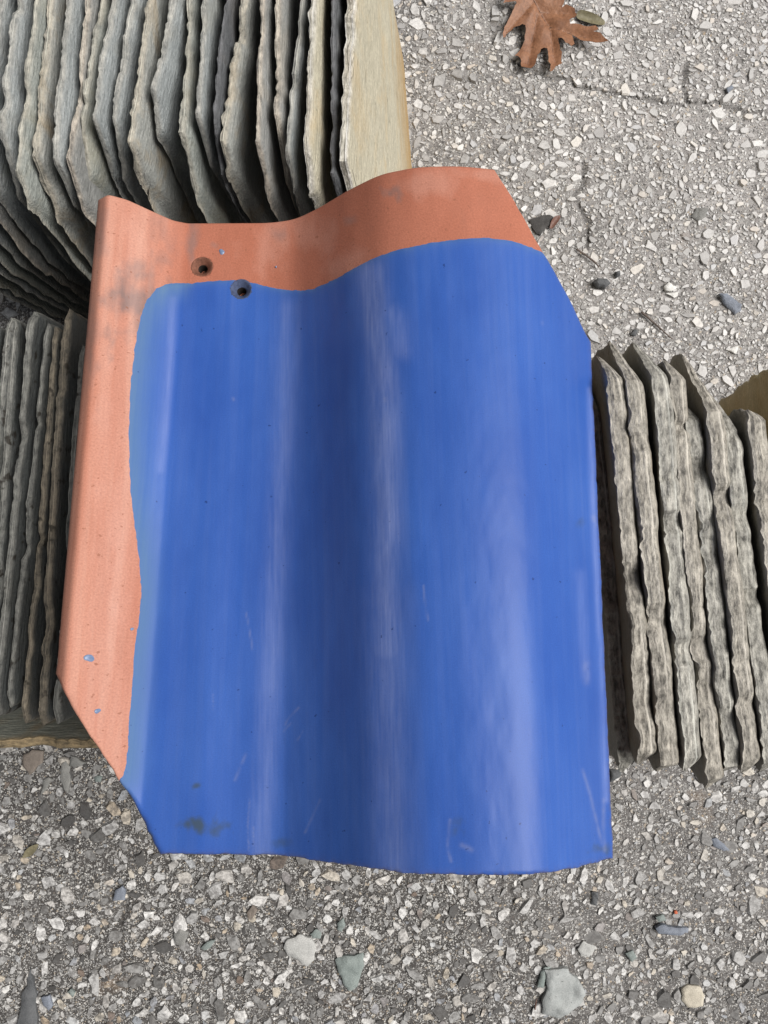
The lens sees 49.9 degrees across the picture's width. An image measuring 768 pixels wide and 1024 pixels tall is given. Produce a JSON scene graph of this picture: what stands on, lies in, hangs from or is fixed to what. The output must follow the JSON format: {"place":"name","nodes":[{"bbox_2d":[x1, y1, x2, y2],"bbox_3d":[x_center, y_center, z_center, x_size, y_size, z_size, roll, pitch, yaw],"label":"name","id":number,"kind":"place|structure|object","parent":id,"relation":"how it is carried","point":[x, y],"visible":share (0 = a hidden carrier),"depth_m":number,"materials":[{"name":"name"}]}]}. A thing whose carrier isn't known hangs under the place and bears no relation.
{"place":"outdoors","nodes":[
{"label":"outdoors","id":0,"kind":"place"},
{"bbox_2d":[0,0,767,1023],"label":"ground","id":1,"kind":"structure","parent":0,"point":[98,868],"depth_m":0.90,"materials":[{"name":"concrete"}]},
{"bbox_2d":[0,327,5,377],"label":"roof slate","id":2,"kind":"object","parent":1,"relation":"on","point":[2,334],"visible":0.02,"depth_m":0.58,"materials":[{"name":"grey stone"}]},
{"bbox_2d":[0,319,26,619],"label":"roof slate","id":3,"kind":"object","parent":1,"relation":"on","point":[12,436],"visible":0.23,"depth_m":0.57,"materials":[{"name":"grey stone"}]},
{"bbox_2d":[0,317,26,499],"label":"roof slate","id":4,"kind":"object","parent":1,"relation":"on","point":[6,352],"visible":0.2,"depth_m":0.57,"materials":[{"name":"grey stone"}]},
{"bbox_2d":[17,968,38,1023],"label":"slate chip","id":5,"kind":"object","parent":1,"relation":"on","point":[28,1014],"visible":1,"depth_m":0.90,"materials":[{"name":"grey stone"}]},
{"bbox_2d":[0,288,57,321],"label":"roof slate","id":6,"kind":"object","parent":1,"relation":"on","point":[8,293],"visible":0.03,"depth_m":0.82,"materials":[{"name":"grey stone"}]},
{"bbox_2d":[22,844,37,857],"bbox_3d":[-0.384,0.369,0.896,0.023,0.002,0.008,-45,90,0],"label":"narrow leaf","id":7,"kind":"object","parent":1,"relation":"on","point":[30,851],"visible":1,"depth_m":0.90,"materials":[{"name":"yellow plant"}]},
{"bbox_2d":[0,312,63,714],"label":"roof slate","id":8,"kind":"object","parent":1,"relation":"on","point":[33,357],"visible":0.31,"depth_m":0.57,"materials":[{"name":"grey stone"}]},
{"bbox_2d":[22,749,43,773],"bbox_3d":[-0.381,0.272,0.896,0.023,0.006,0.027,0,90,0],"label":"slate chip","id":9,"kind":"object","parent":1,"relation":"on","point":[33,760],"visible":1,"depth_m":0.89,"materials":[{"name":"beige stone"}]},
{"bbox_2d":[0,274,67,319],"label":"roof slate","id":10,"kind":"object","parent":1,"relation":"on","point":[17,290],"visible":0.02,"depth_m":0.81,"materials":[{"name":"grey stone"}]},
{"bbox_2d":[7,323,61,706],"bbox_3d":[-0.232,-0.013,0.734,0.029,0.331,0.307,6,90,0],"label":"roof slate","id":11,"kind":"object","parent":1,"relation":"on","point":[20,642],"visible":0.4,"depth_m":0.57,"materials":[{"name":"grey stone"}]},
{"bbox_2d":[22,327,62,722],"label":"roof slate","id":12,"kind":"object","parent":1,"relation":"on","point":[34,659],"visible":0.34,"depth_m":0.57,"materials":[{"name":"grey stone"}]},
{"bbox_2d":[0,263,87,319],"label":"roof slate","id":13,"kind":"object","parent":1,"relation":"on","point":[26,286],"visible":0.03,"depth_m":0.77,"materials":[{"name":"grey stone"}]},
{"bbox_2d":[0,244,88,317],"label":"roof slate","id":14,"kind":"object","parent":1,"relation":"on","point":[10,264],"visible":0.03,"depth_m":0.76,"materials":[{"name":"grey stone"}]},
{"bbox_2d":[0,223,88,308],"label":"roof slate","id":15,"kind":"object","parent":1,"relation":"on","point":[8,243],"visible":0.03,"depth_m":0.72,"materials":[{"name":"grey stone"}]},
{"bbox_2d":[0,203,89,301],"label":"roof slate","id":16,"kind":"object","parent":1,"relation":"on","point":[31,252],"visible":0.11,"depth_m":0.69,"materials":[{"name":"grey stone"}]},
{"bbox_2d":[0,0,90,281],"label":"roof slate","id":17,"kind":"object","parent":1,"relation":"on","point":[13,77],"visible":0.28,"depth_m":0.58,"materials":[{"name":"grey stone"}]},
{"bbox_2d":[0,0,90,291],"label":"roof slate","id":18,"kind":"object","parent":1,"relation":"on","point":[28,225],"visible":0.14,"depth_m":0.63,"materials":[{"name":"grey stone"}]},
{"bbox_2d":[41,777,51,795],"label":"slate chip","id":19,"kind":"object","parent":1,"relation":"on","point":[46,782],"visible":1,"depth_m":0.90,"materials":[{"name":"grey stone"}]},
{"bbox_2d":[41,994,52,1010],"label":"slate chip","id":20,"kind":"object","parent":1,"relation":"on","point":[47,1001],"visible":1,"depth_m":0.90,"materials":[{"name":"grey stone"}]},
{"bbox_2d":[0,707,97,747],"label":"roof slate","id":21,"kind":"object","parent":1,"relation":"on","point":[16,731],"visible":0.16,"depth_m":0.62,"materials":[{"name":"grey stone"}]},
{"bbox_2d":[15,0,91,280],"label":"roof slate","id":22,"kind":"object","parent":1,"relation":"on","point":[39,203],"visible":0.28,"depth_m":0.58,"materials":[{"name":"grey stone"}]},
{"bbox_2d":[38,308,87,725],"bbox_3d":[-0.213,-0.013,0.732,0.032,0.336,0.327,4,90,0],"label":"roof slate","id":23,"kind":"object","parent":1,"relation":"on","point":[73,340],"visible":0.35,"depth_m":0.57,"materials":[{"name":"grey stone"}]},
{"bbox_2d":[32,0,95,266],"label":"roof slate","id":24,"kind":"object","parent":1,"relation":"on","point":[72,222],"visible":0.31,"depth_m":0.58,"materials":[{"name":"grey stone"}]},
{"bbox_2d":[60,761,71,791],"bbox_3d":[-0.346,0.288,0.897,0.012,0.007,0.034,0,90,0],"label":"slate chip","id":25,"kind":"object","parent":1,"relation":"on","point":[65,778],"visible":1,"depth_m":0.90,"materials":[{"name":"grey stone"}]},
{"bbox_2d":[53,345,84,723],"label":"roof slate","id":26,"kind":"object","parent":1,"relation":"on","point":[63,709],"visible":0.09,"depth_m":0.57,"materials":[{"name":"grey stone"}]},
{"bbox_2d":[67,988,75,997],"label":"slate chip","id":27,"kind":"object","parent":1,"relation":"on","point":[71,991],"visible":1,"depth_m":0.90,"materials":[{"name":"grey stone"}]},
{"bbox_2d":[52,0,95,229],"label":"roof slate","id":28,"kind":"object","parent":1,"relation":"on","point":[67,94],"visible":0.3,"depth_m":0.57,"materials":[{"name":"grey stone"}]},
{"bbox_2d":[70,755,86,766],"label":"slate chip","id":29,"kind":"object","parent":1,"relation":"on","point":[75,761],"visible":1,"depth_m":0.90,"materials":[{"name":"grey stone"}]},
{"bbox_2d":[66,0,105,225],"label":"roof slate","id":30,"kind":"object","parent":1,"relation":"on","point":[90,194],"visible":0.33,"depth_m":0.58,"materials":[{"name":"grey stone"}]},
{"bbox_2d":[94,775,102,781],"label":"slate chip","id":31,"kind":"object","parent":1,"relation":"on","point":[98,778],"visible":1,"depth_m":0.90,"materials":[{"name":"grey stone"}]},
{"bbox_2d":[81,0,121,197],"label":"roof slate","id":32,"kind":"object","parent":1,"relation":"on","point":[100,176],"visible":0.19,"depth_m":0.58,"materials":[{"name":"grey stone"}]},
{"bbox_2d":[92,0,135,203],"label":"roof slate","id":33,"kind":"object","parent":1,"relation":"on","point":[110,57],"visible":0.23,"depth_m":0.58,"materials":[{"name":"grey stone"}]},
{"bbox_2d":[113,885,125,900],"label":"slate chip","id":34,"kind":"object","parent":1,"relation":"on","point":[120,894],"visible":1,"depth_m":0.90,"materials":[{"name":"grey stone"}]},
{"bbox_2d":[112,0,153,211],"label":"roof slate","id":35,"kind":"object","parent":1,"relation":"on","point":[126,80],"visible":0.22,"depth_m":0.58,"materials":[{"name":"grey stone"}]},
{"bbox_2d":[151,0,206,222],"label":"roof slate","id":36,"kind":"object","parent":1,"relation":"on","point":[167,89],"visible":0.25,"depth_m":0.59,"materials":[{"name":"grey stone"}]},
{"bbox_2d":[174,929,188,944],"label":"slate chip","id":37,"kind":"object","parent":1,"relation":"on","point":[180,936],"visible":1,"depth_m":0.90,"materials":[{"name":"grey stone"}]},
{"bbox_2d":[127,0,243,295],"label":"roof slate","id":38,"kind":"object","parent":1,"relation":"on","point":[159,182],"visible":0.23,"depth_m":0.59,"materials":[{"name":"grey stone"}]},
{"bbox_2d":[201,939,214,949],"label":"slate chip","id":39,"kind":"object","parent":1,"relation":"on","point":[207,945],"visible":1,"depth_m":0.90,"materials":[{"name":"grey stone"}]},
{"bbox_2d":[179,0,241,222],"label":"roof slate","id":40,"kind":"object","parent":1,"relation":"on","point":[214,204],"visible":0.27,"depth_m":0.59,"materials":[{"name":"grey stone"}]},
{"bbox_2d":[195,0,244,222],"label":"roof slate","id":41,"kind":"object","parent":1,"relation":"on","point":[212,13],"visible":0.25,"depth_m":0.58,"materials":[{"name":"grey stone"}]},
{"bbox_2d":[213,0,250,222],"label":"roof slate","id":42,"kind":"object","parent":1,"relation":"on","point":[229,35],"visible":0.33,"depth_m":0.58,"materials":[{"name":"grey stone"}]},
{"bbox_2d":[220,0,278,222],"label":"roof slate","id":43,"kind":"object","parent":1,"relation":"on","point":[244,175],"visible":0.36,"depth_m":0.60,"materials":[{"name":"grey stone"}]},
{"bbox_2d":[246,905,257,918],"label":"slate chip","id":44,"kind":"object","parent":1,"relation":"on","point":[251,911],"visible":1,"depth_m":0.90,"materials":[{"name":"beige stone"}]},
{"bbox_2d":[255,0,298,221],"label":"roof slate","id":45,"kind":"object","parent":1,"relation":"on","point":[278,194],"visible":0.31,"depth_m":0.59,"materials":[{"name":"grey stone"}]},
{"bbox_2d":[273,0,300,216],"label":"roof slate","id":46,"kind":"object","parent":1,"relation":"on","point":[286,21],"visible":0.28,"depth_m":0.58,"materials":[{"name":"grey stone"}]},
{"bbox_2d":[285,0,314,215],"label":"roof slate","id":47,"kind":"object","parent":1,"relation":"on","point":[295,158],"visible":0.27,"depth_m":0.58,"materials":[{"name":"grey stone"}]},
{"bbox_2d":[284,933,315,965],"bbox_3d":[-0.089,0.474,0.897,0.037,0.007,0.030,34,90,0],"label":"slate chip","id":48,"kind":"object","parent":1,"relation":"on","point":[301,947],"visible":1,"depth_m":0.89,"materials":[{"name":"grey stone"}]},
{"bbox_2d":[310,928,320,938],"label":"slate chip","id":49,"kind":"object","parent":1,"relation":"on","point":[315,933],"visible":1,"depth_m":0.90,"materials":[{"name":"grey stone"}]},
{"bbox_2d":[303,0,336,209],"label":"roof slate","id":50,"kind":"object","parent":1,"relation":"on","point":[318,132],"visible":0.38,"depth_m":0.58,"materials":[{"name":"stone"}]},
{"bbox_2d":[330,0,346,196],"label":"roof slate","id":51,"kind":"object","parent":1,"relation":"on","point":[338,33],"visible":0.22,"depth_m":0.58,"materials":[{"name":"grey stone"}]},
{"bbox_2d":[337,918,345,931],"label":"slate chip","id":52,"kind":"object","parent":1,"relation":"on","point":[341,924],"visible":1,"depth_m":0.90,"materials":[{"name":"grey stone"}]},
{"bbox_2d":[335,952,363,990],"bbox_3d":[-0.037,0.499,0.897,0.032,0.008,0.041,0,90,0],"label":"slate chip","id":53,"kind":"object","parent":1,"relation":"on","point":[350,967],"visible":1,"depth_m":0.90,"materials":[{"name":"grey stone"}]},
{"bbox_2d":[339,0,411,190],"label":"roof slate","id":54,"kind":"object","parent":1,"relation":"on","point":[374,138],"visible":0.66,"depth_m":0.64,"materials":[{"name":"stone"}]},
{"bbox_2d":[529,215,552,235],"bbox_3d":[0.174,-0.314,0.898,0.026,0.004,0.020,-24,90,0],"label":"black scrap","id":55,"kind":"object","parent":1,"relation":"on","point":[540,225],"visible":1,"depth_m":0.90,"materials":[{"name":"grey stone"}]},
{"bbox_2d":[537,966,550,987],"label":"slate chip","id":56,"kind":"object","parent":1,"relation":"on","point":[541,981],"visible":1,"depth_m":0.90,"materials":[{"name":"grey stone"}]},
{"bbox_2d":[550,215,559,228],"bbox_3d":[0.186,-0.315,0.896,0.012,0.003,0.015,0,90,0],"label":"curled leaf","id":57,"kind":"object","parent":1,"relation":"on","point":[555,220],"visible":1,"depth_m":0.90,"materials":[{"name":"brown plant"}]},
{"bbox_2d":[503,0,607,71],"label":"oak leaf","id":58,"kind":"object","parent":1,"relation":"on","point":[546,23],"visible":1,"depth_m":0.89,"materials":[{"name":"brown plant"}]},
{"bbox_2d":[541,965,585,1018],"bbox_3d":[0.195,0.522,0.896,0.047,0.014,0.056,0,90,0],"label":"slate chip","id":59,"kind":"object","parent":1,"relation":"on","point":[563,994],"visible":1,"depth_m":0.89,"materials":[{"name":"grey stone"}]},
{"bbox_2d":[577,940,595,956],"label":"slate chip","id":60,"kind":"object","parent":1,"relation":"on","point":[584,948],"visible":1,"depth_m":0.90,"materials":[{"name":"grey stone"}]},
{"bbox_2d":[576,248,598,267],"bbox_3d":[0.222,-0.276,0.896,0.032,0.003,0.003,39,90,0],"label":"stem","id":61,"kind":"object","parent":1,"relation":"on","point":[583,253],"visible":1,"depth_m":0.90,"materials":[{"name":"plant"}]},
{"bbox_2d":[576,10,604,24],"bbox_3d":[0.224,-0.535,0.895,0.033,0.004,0.012,20,90,0],"label":"olive leaf","id":62,"kind":"object","parent":1,"relation":"on","point":[587,16],"visible":1,"depth_m":0.90,"materials":[{"name":"plant"}]},
{"bbox_2d":[591,891,597,905],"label":"slate chip","id":63,"kind":"object","parent":1,"relation":"on","point":[594,896],"visible":1,"depth_m":0.90,"materials":[{"name":"grey stone"}]},
{"bbox_2d":[592,278,609,289],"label":"slate chip","id":64,"kind":"object","parent":1,"relation":"on","point":[601,283],"visible":1,"depth_m":0.89,"materials":[{"name":"grey stone"}]},
{"bbox_2d":[593,397,633,772],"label":"roof slate","id":65,"kind":"object","parent":1,"relation":"on","point":[618,740],"visible":0.28,"depth_m":0.54,"materials":[{"name":"grey stone"}]},
{"bbox_2d":[56,166,612,874],"bbox_3d":[-0.026,-0.006,0.483,0.314,0.158,0.401,0,90,0],"label":"roof tile","id":66,"kind":"object","parent":65,"relation":"on","point":[332,588],"visible":1,"depth_m":0.47,"materials":[{"name":"ceramic"}]},
{"bbox_2d":[610,769,620,781],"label":"slate chip","id":67,"kind":"object","parent":1,"relation":"on","point":[615,774],"visible":0.93,"depth_m":0.89,"materials":[{"name":"grey stone"}]},
{"bbox_2d":[613,271,619,278],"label":"slate chip","id":68,"kind":"object","parent":1,"relation":"on","point":[616,274],"visible":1,"depth_m":0.90,"materials":[{"name":"grey stone"}]},
{"bbox_2d":[592,356,656,764],"bbox_3d":[0.175,0.026,0.699,0.064,0.402,0.262,-5,90,0],"label":"roof slate","id":69,"kind":"object","parent":1,"relation":"on","point":[608,390],"visible":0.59,"depth_m":0.50,"materials":[{"name":"grey stone"}]},
{"bbox_2d":[625,950,636,961],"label":"slate chip","id":70,"kind":"object","parent":1,"relation":"on","point":[631,955],"visible":1,"depth_m":0.90,"materials":[{"name":"grey stone"}]},
{"bbox_2d":[630,329,637,335],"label":"slate chip","id":71,"kind":"object","parent":1,"relation":"on","point":[634,332],"visible":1,"depth_m":0.90,"materials":[{"name":"grey stone"}]},
{"bbox_2d":[591,340,678,771],"bbox_3d":[0.187,0.022,0.698,0.066,0.404,0.284,-5,90,0],"label":"roof slate","id":72,"kind":"object","parent":1,"relation":"on","point":[666,754],"visible":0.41,"depth_m":0.50,"materials":[{"name":"grey stone"}]},
{"bbox_2d":[641,311,672,338],"bbox_3d":[0.297,-0.203,0.896,0.045,0.003,0.003,41,90,0],"label":"twig","id":73,"kind":"object","parent":1,"relation":"on","point":[651,320],"visible":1,"depth_m":0.90,"materials":[{"name":"wood"}]},
{"bbox_2d":[655,914,665,921],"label":"slate chip","id":74,"kind":"object","parent":1,"relation":"on","point":[660,917],"visible":1,"depth_m":0.90,"materials":[{"name":"grey stone"}]},
{"bbox_2d":[622,342,700,770],"bbox_3d":[0.201,0.020,0.699,0.062,0.402,0.277,-5,90,0],"label":"roof slate","id":75,"kind":"object","parent":1,"relation":"on","point":[650,373],"visible":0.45,"depth_m":0.50,"materials":[{"name":"grey stone"}]},
{"bbox_2d":[663,282,676,291],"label":"slate chip","id":76,"kind":"object","parent":1,"relation":"on","point":[668,287],"visible":1,"depth_m":0.90,"materials":[{"name":"grey stone"}]},
{"bbox_2d":[655,923,688,935],"bbox_3d":[0.313,0.454,0.897,0.037,0.011,0.010,7,90,0],"label":"slate chip","id":77,"kind":"object","parent":1,"relation":"on","point":[662,928],"visible":1,"depth_m":0.89,"materials":[{"name":"grey stone"}]},
{"bbox_2d":[666,292,677,297],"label":"slate chip","id":78,"kind":"object","parent":1,"relation":"on","point":[673,295],"visible":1,"depth_m":0.90,"materials":[{"name":"grey stone"}]},
{"bbox_2d":[657,361,723,788],"bbox_3d":[0.214,0.036,0.700,0.062,0.400,0.272,-5,90,0],"label":"roof slate","id":79,"kind":"object","parent":1,"relation":"on","point":[706,768],"visible":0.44,"depth_m":0.50,"materials":[{"name":"grey stone"}]},
{"bbox_2d":[681,984,704,1007],"bbox_3d":[0.336,0.527,0.898,0.025,0.008,0.025,0,90,0],"label":"slate chip","id":80,"kind":"object","parent":1,"relation":"on","point":[692,995],"visible":1,"depth_m":0.90,"materials":[{"name":"beige stone"}]},
{"bbox_2d":[691,208,707,220],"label":"slate chip","id":81,"kind":"object","parent":1,"relation":"on","point":[698,214],"visible":1,"depth_m":0.90,"materials":[{"name":"grey stone"}]},
{"bbox_2d":[685,408,739,770],"bbox_3d":[0.226,0.041,0.699,0.063,0.401,0.246,-6,90,0],"label":"roof slate","id":82,"kind":"object","parent":1,"relation":"on","point":[716,632],"visible":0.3,"depth_m":0.50,"materials":[{"name":"grey stone"}]},
{"bbox_2d":[669,354,760,772],"bbox_3d":[0.234,0.025,0.698,0.063,0.404,0.272,-6,90,0],"label":"roof slate","id":83,"kind":"object","parent":1,"relation":"on","point":[703,406],"visible":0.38,"depth_m":0.50,"materials":[{"name":"grey stone"}]},
{"bbox_2d":[711,837,728,850],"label":"slate chip","id":84,"kind":"object","parent":1,"relation":"on","point":[717,843],"visible":1,"depth_m":0.90,"materials":[{"name":"grey stone"}]},
{"bbox_2d":[718,293,741,314],"bbox_3d":[0.376,-0.228,0.897,0.030,0.010,0.012,43,90,0],"label":"slate chip","id":85,"kind":"object","parent":1,"relation":"on","point":[732,304],"visible":1,"depth_m":0.89,"materials":[{"name":"grey stone"}]},
{"bbox_2d":[726,85,733,93],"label":"slate chip","id":86,"kind":"object","parent":1,"relation":"on","point":[729,89],"visible":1,"depth_m":0.90,"materials":[{"name":"grey stone"}]},
{"bbox_2d":[726,346,737,353],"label":"slate chip","id":87,"kind":"object","parent":1,"relation":"on","point":[733,350],"visible":1,"depth_m":0.90,"materials":[{"name":"grey stone"}]},
{"bbox_2d":[713,397,767,771],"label":"roof slate","id":88,"kind":"object","parent":1,"relation":"on","point":[738,503],"visible":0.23,"depth_m":0.50,"materials":[{"name":"grey stone"}]},
{"bbox_2d":[718,369,767,439],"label":"roof slate","id":89,"kind":"object","parent":1,"relation":"on","point":[751,394],"visible":0.16,"depth_m":0.69,"materials":[{"name":"brown stone"}]},
{"bbox_2d":[728,408,767,650],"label":"roof slate","id":90,"kind":"object","parent":1,"relation":"on","point":[749,425],"visible":0.2,"depth_m":0.50,"materials":[{"name":"grey stone"}]}
]}

